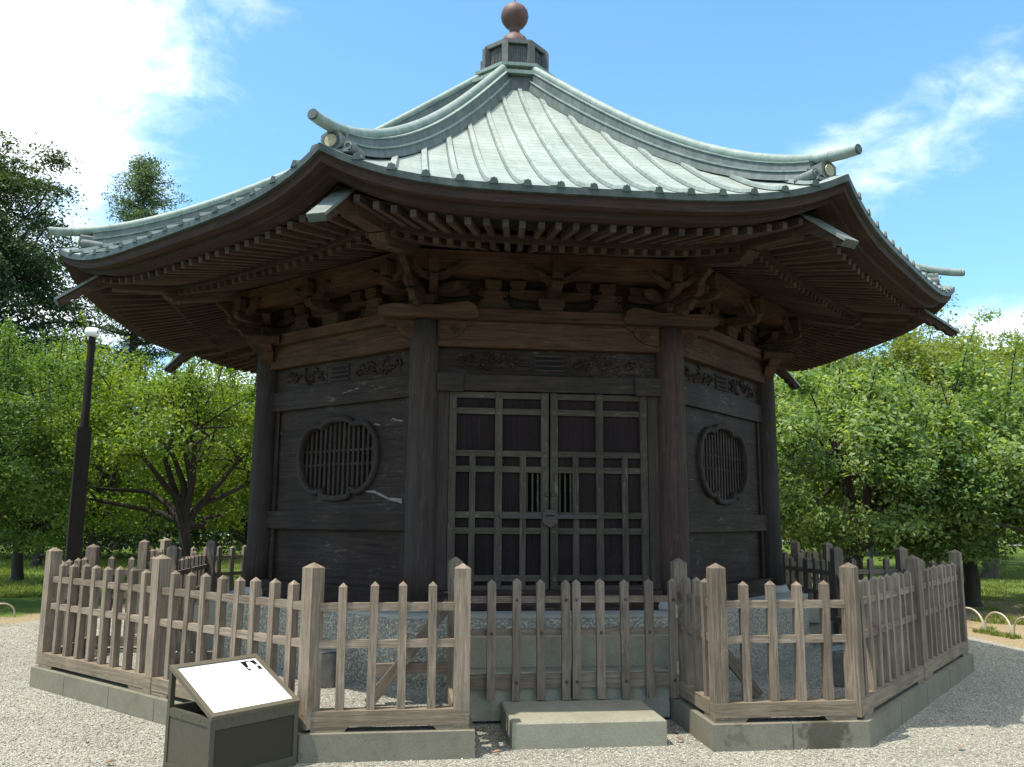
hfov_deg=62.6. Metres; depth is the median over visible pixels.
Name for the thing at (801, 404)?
cherry tree
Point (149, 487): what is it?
distant wood
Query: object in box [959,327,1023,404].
broadleaf tree
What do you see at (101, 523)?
plum tree
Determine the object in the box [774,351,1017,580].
cherry tree
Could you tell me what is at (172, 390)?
plum tree
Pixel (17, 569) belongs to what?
plum tree
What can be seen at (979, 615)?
edging hoop
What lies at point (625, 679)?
picket gate
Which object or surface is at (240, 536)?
plum tree
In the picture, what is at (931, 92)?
sky
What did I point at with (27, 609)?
ground
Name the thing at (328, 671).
metal canister
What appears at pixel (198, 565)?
picket gate
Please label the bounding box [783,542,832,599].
picket fence
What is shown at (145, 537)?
plum tree
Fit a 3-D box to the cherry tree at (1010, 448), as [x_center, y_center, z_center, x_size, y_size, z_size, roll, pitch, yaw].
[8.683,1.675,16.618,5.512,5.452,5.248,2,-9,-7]
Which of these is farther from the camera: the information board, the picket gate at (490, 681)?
the picket gate at (490, 681)
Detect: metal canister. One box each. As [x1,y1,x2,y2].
[321,648,336,687]
[832,645,844,686]
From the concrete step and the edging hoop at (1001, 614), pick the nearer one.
the concrete step
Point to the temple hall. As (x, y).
(509, 312)
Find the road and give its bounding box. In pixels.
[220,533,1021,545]
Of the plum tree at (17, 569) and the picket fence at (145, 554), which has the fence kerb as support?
the picket fence at (145, 554)
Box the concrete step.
[500,698,666,749]
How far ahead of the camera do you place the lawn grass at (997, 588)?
19.25 m
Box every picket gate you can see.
[178,557,191,610]
[189,553,207,602]
[470,578,570,700]
[571,578,678,698]
[783,554,805,592]
[803,557,833,620]
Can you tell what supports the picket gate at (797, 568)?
attached to the picket fence at (824, 555)
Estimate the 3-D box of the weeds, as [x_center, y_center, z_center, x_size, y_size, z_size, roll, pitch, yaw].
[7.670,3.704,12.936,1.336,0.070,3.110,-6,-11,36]
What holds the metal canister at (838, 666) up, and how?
on the gravel bed
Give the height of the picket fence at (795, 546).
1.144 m
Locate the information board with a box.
[163,653,300,766]
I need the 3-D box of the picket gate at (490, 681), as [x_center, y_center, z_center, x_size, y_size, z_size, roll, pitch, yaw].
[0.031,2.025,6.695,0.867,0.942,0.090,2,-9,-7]
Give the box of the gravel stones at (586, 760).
[0,622,1023,766]
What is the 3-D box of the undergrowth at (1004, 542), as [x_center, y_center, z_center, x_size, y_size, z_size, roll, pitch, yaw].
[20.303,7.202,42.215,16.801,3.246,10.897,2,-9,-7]
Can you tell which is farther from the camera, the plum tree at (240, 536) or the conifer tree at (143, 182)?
the conifer tree at (143, 182)
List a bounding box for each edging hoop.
[0,603,15,616]
[965,607,984,628]
[985,612,1012,634]
[1013,616,1023,634]
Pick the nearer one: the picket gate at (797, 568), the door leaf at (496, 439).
the door leaf at (496, 439)
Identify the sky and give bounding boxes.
[0,0,1023,470]
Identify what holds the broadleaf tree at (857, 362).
on the ground at (27, 609)
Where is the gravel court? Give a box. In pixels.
[0,610,1023,766]
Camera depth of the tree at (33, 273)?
31.92 m
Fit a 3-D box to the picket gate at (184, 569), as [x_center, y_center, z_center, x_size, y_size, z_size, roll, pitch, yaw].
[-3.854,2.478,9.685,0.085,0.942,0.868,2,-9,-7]
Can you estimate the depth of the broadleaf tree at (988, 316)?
35.13 m
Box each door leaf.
[446,392,548,589]
[549,393,649,589]
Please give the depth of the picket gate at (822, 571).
10.83 m
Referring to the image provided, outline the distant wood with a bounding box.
[14,424,242,544]
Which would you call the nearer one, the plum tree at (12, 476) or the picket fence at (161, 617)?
the picket fence at (161, 617)
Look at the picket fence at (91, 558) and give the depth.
9.14 m
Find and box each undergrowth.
[0,485,246,558]
[782,523,1023,554]
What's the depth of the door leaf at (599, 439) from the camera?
8.01 m
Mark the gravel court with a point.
(837, 754)
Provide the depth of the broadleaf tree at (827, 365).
26.31 m
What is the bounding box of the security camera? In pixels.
[85,327,99,337]
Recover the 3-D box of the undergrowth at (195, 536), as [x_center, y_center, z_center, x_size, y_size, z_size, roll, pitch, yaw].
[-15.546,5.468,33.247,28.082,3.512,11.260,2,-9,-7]
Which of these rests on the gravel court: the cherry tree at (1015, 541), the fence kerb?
the fence kerb
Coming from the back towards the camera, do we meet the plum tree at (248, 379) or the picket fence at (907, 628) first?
the plum tree at (248, 379)
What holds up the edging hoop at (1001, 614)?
on the ground at (27, 609)
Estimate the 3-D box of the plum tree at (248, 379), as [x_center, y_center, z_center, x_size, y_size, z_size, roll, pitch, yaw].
[-11.354,3.065,32.444,7.327,7.427,7.153,-2,-9,15]
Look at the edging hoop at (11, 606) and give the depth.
13.33 m
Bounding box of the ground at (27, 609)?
[0,530,1023,648]
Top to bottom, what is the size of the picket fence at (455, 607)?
1.149 m
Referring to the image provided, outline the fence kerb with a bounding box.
[29,628,974,763]
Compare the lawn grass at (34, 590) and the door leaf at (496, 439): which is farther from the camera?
the lawn grass at (34, 590)
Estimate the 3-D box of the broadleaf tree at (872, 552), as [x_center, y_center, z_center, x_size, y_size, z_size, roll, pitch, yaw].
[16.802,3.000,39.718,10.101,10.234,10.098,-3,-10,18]
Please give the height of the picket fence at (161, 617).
1.144 m
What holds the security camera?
attached to the lamp post
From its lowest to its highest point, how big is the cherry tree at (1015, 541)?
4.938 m
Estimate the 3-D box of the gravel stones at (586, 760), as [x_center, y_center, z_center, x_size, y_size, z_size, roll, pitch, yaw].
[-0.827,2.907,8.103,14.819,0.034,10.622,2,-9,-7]
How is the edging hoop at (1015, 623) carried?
on the ground at (27, 609)
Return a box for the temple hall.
[47,0,964,721]
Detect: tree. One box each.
[0,126,126,432]
[0,309,120,560]
[0,316,150,581]
[0,353,151,566]
[12,334,222,559]
[38,311,256,556]
[64,149,196,549]
[73,360,232,540]
[137,371,255,552]
[144,360,254,545]
[774,346,942,563]
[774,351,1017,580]
[774,359,874,557]
[801,291,1023,566]
[804,346,897,555]
[808,323,1023,606]
[858,300,1023,559]
[879,319,1023,577]
[946,379,1023,549]
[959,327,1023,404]
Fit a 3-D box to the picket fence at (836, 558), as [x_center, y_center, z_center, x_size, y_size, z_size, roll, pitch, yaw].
[4.402,2.479,9.730,1.000,1.147,1.110,2,-9,-7]
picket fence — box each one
[36,547,324,731]
[39,544,179,665]
[135,539,216,627]
[160,538,246,590]
[303,557,470,732]
[670,558,862,722]
[782,540,799,578]
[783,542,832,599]
[830,546,946,633]
[839,549,968,718]
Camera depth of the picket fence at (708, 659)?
6.13 m
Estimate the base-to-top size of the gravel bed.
0.001 m
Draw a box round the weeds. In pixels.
[971,616,1023,638]
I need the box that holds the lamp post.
[64,336,95,563]
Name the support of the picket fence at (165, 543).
on the fence kerb
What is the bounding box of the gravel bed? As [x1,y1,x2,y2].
[83,643,844,726]
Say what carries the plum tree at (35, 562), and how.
on the ground at (27, 609)
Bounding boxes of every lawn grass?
[0,548,241,597]
[928,561,1023,620]

